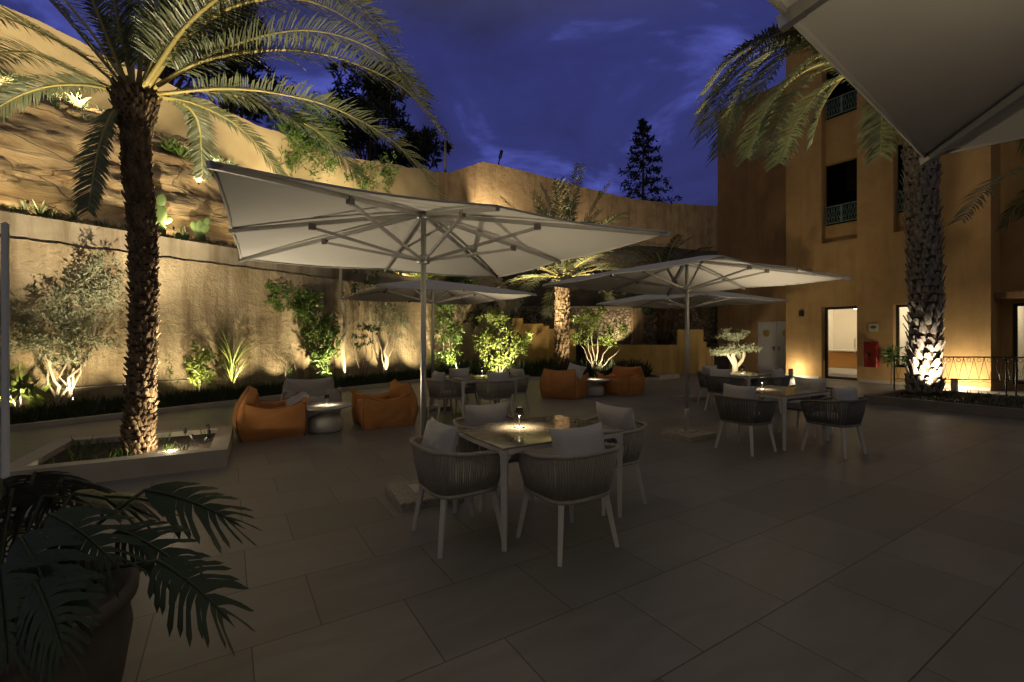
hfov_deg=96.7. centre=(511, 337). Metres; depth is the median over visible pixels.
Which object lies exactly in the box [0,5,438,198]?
boundary wall
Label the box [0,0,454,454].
palm tree
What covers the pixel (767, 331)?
service door
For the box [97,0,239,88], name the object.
pine tree
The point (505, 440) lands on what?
dining table
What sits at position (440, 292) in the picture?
patio umbrella
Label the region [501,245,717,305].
hillside
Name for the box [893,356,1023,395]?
iron railing
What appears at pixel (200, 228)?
prickly pear
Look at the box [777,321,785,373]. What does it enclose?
service door
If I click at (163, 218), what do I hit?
prickly pear
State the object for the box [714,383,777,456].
dining chair
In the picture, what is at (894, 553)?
ground
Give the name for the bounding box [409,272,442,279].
terrace bush
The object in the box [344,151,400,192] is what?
wall ivy
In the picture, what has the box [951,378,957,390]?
bollard light
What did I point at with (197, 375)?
rounded shrub
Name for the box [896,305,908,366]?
window
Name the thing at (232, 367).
yucca
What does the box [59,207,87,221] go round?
aloe
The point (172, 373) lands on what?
sapling
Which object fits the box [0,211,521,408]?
retaining wall
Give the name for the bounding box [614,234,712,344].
palm tree
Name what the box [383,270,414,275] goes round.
terrace bush
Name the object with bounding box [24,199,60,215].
aloe
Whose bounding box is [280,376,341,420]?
lounge chair
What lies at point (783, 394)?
dining table
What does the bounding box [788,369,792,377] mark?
bollard light
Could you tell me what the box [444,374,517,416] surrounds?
dining table
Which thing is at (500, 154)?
antenna mast
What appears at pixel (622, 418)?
dining chair
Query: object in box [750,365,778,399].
dining chair
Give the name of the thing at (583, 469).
dining chair
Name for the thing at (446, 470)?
dining chair
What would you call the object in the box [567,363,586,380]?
cushion
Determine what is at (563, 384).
lounge chair
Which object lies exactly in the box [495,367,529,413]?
dining chair
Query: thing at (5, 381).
metal pole
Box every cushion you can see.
[285,392,309,405]
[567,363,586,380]
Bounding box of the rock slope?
[0,65,506,288]
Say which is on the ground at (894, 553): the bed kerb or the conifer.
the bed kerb
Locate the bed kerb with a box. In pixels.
[10,373,679,431]
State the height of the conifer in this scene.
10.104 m
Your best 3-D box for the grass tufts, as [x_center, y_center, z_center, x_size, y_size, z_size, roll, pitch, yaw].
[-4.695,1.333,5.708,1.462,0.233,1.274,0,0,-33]
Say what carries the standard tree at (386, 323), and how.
on the planting bed at (650, 375)
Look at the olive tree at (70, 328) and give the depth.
8.54 m
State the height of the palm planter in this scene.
0.210 m
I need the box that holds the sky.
[0,0,785,205]
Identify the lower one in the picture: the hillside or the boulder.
the hillside
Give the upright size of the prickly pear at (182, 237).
0.254 m
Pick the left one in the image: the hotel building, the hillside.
the hillside
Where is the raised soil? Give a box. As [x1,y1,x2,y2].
[576,345,728,368]
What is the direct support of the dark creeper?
on the planting bed at (650, 375)
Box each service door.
[758,321,776,370]
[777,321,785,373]
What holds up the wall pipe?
attached to the retaining wall at (211, 292)
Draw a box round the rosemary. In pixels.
[10,356,654,424]
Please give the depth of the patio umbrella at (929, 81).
1.47 m
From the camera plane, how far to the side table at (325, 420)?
7.36 m
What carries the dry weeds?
on the rock slope
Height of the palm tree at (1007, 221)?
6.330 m
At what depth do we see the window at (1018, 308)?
13.37 m
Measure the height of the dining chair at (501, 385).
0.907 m
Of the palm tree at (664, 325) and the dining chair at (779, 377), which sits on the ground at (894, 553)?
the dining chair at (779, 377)
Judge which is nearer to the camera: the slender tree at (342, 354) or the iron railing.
the iron railing
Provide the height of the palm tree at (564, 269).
7.898 m
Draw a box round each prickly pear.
[154,194,172,235]
[175,232,189,239]
[190,217,209,241]
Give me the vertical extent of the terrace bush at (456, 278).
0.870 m
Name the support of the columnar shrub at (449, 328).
on the planting bed at (650, 375)
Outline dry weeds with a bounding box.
[0,68,239,246]
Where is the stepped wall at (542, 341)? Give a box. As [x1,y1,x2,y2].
[513,318,575,363]
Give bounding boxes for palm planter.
[10,425,232,485]
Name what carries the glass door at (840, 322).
in the hotel building
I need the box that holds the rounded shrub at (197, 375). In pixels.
[184,333,214,390]
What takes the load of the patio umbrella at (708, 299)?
on the ground at (894, 553)
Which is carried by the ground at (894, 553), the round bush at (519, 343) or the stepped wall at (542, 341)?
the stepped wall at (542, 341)
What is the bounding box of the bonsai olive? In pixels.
[708,326,762,385]
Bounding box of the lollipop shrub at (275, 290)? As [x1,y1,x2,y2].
[263,280,298,378]
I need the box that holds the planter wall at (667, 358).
[586,329,713,373]
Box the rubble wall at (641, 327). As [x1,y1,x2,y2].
[519,306,717,344]
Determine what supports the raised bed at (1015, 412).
on the ground at (894, 553)
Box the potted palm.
[0,471,261,681]
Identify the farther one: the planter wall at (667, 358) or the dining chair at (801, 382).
the planter wall at (667, 358)
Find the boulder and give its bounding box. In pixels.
[0,157,21,188]
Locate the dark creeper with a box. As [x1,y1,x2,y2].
[463,301,542,359]
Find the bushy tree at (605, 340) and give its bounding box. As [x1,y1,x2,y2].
[569,301,629,375]
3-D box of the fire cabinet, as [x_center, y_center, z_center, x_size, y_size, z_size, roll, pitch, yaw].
[12.165,0.580,15.419,0.222,0.860,0.380,0,0,-32]
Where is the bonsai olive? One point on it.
(725, 349)
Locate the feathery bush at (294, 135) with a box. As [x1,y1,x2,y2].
[258,89,351,180]
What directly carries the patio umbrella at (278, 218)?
on the ground at (894, 553)
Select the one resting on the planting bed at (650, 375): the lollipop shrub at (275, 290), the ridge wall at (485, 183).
the lollipop shrub at (275, 290)
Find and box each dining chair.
[409,417,500,558]
[426,371,461,420]
[446,367,477,413]
[453,401,532,512]
[474,371,514,415]
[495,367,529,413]
[516,422,619,566]
[579,401,647,515]
[696,365,730,403]
[704,368,744,409]
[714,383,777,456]
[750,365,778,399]
[752,368,790,413]
[778,376,832,438]
[800,385,867,458]
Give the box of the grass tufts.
[50,427,206,463]
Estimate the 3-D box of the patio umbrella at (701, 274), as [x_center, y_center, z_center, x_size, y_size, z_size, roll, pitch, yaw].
[2.720,0.165,7.080,3.224,2.770,3.224,0,0,-33]
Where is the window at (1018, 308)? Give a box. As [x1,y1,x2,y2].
[1013,303,1023,383]
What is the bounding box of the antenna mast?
[498,150,502,164]
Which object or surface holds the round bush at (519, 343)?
on the planting bed at (650, 375)
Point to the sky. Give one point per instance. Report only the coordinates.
(551, 85)
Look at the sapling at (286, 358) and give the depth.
12.44 m
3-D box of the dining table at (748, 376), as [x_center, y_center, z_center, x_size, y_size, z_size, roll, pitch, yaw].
[5.119,1.174,9.985,1.236,0.752,0.916,0,0,-32]
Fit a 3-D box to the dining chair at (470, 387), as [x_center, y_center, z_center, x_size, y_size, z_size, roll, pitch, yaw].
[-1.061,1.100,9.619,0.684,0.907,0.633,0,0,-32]
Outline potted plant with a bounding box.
[880,344,906,384]
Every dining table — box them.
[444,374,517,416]
[453,415,624,551]
[711,371,778,407]
[726,385,829,450]
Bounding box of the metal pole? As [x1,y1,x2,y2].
[0,222,9,489]
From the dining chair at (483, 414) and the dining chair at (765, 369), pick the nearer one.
the dining chair at (483, 414)
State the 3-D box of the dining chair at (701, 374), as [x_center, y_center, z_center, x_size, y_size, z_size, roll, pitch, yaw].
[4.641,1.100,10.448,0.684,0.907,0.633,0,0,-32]
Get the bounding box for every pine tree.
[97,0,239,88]
[171,0,297,124]
[323,53,415,162]
[383,123,453,170]
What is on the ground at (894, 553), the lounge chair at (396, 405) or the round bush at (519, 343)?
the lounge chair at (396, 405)
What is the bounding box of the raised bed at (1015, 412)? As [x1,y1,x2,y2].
[864,389,1023,419]
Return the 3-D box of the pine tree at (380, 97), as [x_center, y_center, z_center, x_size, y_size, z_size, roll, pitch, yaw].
[-9.345,-12.879,29.940,6.552,10.257,7.958,0,0,0]
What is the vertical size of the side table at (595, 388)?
0.426 m
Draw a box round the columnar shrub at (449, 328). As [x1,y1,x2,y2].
[429,304,466,370]
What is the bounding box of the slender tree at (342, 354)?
[339,268,383,379]
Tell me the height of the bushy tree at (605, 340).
2.898 m
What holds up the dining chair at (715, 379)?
on the ground at (894, 553)
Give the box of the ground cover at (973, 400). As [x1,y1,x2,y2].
[890,388,1023,408]
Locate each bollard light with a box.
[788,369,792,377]
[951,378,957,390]
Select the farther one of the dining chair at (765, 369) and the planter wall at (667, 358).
the planter wall at (667, 358)
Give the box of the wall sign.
[869,324,877,331]
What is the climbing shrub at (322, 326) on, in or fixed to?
on the planting bed at (650, 375)
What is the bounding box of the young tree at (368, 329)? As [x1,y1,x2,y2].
[343,281,380,374]
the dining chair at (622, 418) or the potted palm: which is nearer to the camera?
the potted palm
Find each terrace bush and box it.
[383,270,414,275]
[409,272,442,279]
[441,276,480,284]
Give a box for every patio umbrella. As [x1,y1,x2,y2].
[206,160,669,512]
[340,280,536,412]
[542,255,851,442]
[596,291,788,401]
[768,0,1023,164]
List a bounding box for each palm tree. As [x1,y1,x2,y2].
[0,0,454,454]
[468,162,666,369]
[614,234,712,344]
[687,22,1023,395]
[945,166,1023,232]
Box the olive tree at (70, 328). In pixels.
[0,249,129,405]
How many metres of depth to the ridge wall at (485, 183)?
30.39 m
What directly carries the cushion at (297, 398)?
on the lounge chair at (255, 418)
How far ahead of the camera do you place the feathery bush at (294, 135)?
18.07 m
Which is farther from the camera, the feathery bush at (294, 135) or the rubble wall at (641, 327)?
the rubble wall at (641, 327)
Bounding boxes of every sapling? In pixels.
[160,355,180,392]
[282,357,292,379]
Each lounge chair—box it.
[232,385,307,441]
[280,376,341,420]
[350,379,417,429]
[540,368,588,399]
[596,365,644,395]
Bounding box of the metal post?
[444,140,445,171]
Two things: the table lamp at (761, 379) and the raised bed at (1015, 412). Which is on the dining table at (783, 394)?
the table lamp at (761, 379)
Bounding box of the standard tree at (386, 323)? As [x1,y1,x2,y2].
[364,302,410,375]
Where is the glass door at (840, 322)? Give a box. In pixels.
[825,306,856,379]
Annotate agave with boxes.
[58,87,93,107]
[156,137,182,153]
[161,140,191,159]
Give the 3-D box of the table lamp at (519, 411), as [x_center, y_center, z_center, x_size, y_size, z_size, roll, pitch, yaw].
[0.064,0.709,4.030,0.100,0.178,0.100,0,0,0]
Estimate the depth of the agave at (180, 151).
12.36 m
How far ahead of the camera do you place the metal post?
25.94 m
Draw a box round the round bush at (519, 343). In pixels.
[472,307,534,372]
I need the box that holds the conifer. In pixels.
[618,117,682,202]
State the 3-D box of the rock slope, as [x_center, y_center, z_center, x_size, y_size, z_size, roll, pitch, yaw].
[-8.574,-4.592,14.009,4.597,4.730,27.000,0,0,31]
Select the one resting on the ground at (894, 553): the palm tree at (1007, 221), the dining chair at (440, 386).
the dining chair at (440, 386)
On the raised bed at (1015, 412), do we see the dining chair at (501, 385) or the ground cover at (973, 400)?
the ground cover at (973, 400)
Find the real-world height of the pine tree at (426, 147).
5.808 m
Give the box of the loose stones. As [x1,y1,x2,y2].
[0,76,237,248]
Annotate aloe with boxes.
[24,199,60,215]
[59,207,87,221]
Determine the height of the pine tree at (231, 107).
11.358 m
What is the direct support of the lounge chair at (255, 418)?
on the ground at (894, 553)
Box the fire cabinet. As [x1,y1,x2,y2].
[863,342,878,366]
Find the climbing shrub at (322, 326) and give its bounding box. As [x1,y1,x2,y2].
[288,288,343,381]
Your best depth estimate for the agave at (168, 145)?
12.20 m
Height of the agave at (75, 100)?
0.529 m
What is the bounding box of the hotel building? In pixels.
[718,33,1023,390]
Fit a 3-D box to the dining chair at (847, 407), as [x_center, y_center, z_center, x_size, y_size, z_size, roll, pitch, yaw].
[4.341,1.100,6.128,0.684,0.907,0.633,0,0,-30]
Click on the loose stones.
(69, 110)
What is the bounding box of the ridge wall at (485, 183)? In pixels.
[434,162,717,250]
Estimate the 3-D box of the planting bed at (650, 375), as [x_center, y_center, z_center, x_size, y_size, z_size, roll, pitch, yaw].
[-3.296,1.513,9.939,7.936,0.066,25.555,0,0,31]
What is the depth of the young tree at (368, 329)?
14.18 m
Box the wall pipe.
[48,379,189,389]
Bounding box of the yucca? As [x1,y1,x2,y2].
[200,330,268,389]
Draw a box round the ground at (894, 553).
[0,371,1023,681]
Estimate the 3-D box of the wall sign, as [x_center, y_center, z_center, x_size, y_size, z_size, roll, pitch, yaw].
[12.265,-0.325,15.447,0.022,0.270,0.260,0,0,-32]
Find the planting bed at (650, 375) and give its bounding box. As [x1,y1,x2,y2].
[10,374,655,424]
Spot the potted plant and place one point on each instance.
(888, 353)
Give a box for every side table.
[306,402,351,433]
[587,378,609,395]
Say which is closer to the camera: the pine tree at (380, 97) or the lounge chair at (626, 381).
the lounge chair at (626, 381)
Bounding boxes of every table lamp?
[514,407,524,427]
[758,377,764,389]
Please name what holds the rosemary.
on the planting bed at (650, 375)
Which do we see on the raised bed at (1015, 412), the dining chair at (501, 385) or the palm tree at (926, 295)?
the palm tree at (926, 295)
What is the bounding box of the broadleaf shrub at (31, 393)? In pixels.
[10,361,50,412]
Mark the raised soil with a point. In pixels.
(721, 362)
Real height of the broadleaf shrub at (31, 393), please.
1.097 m

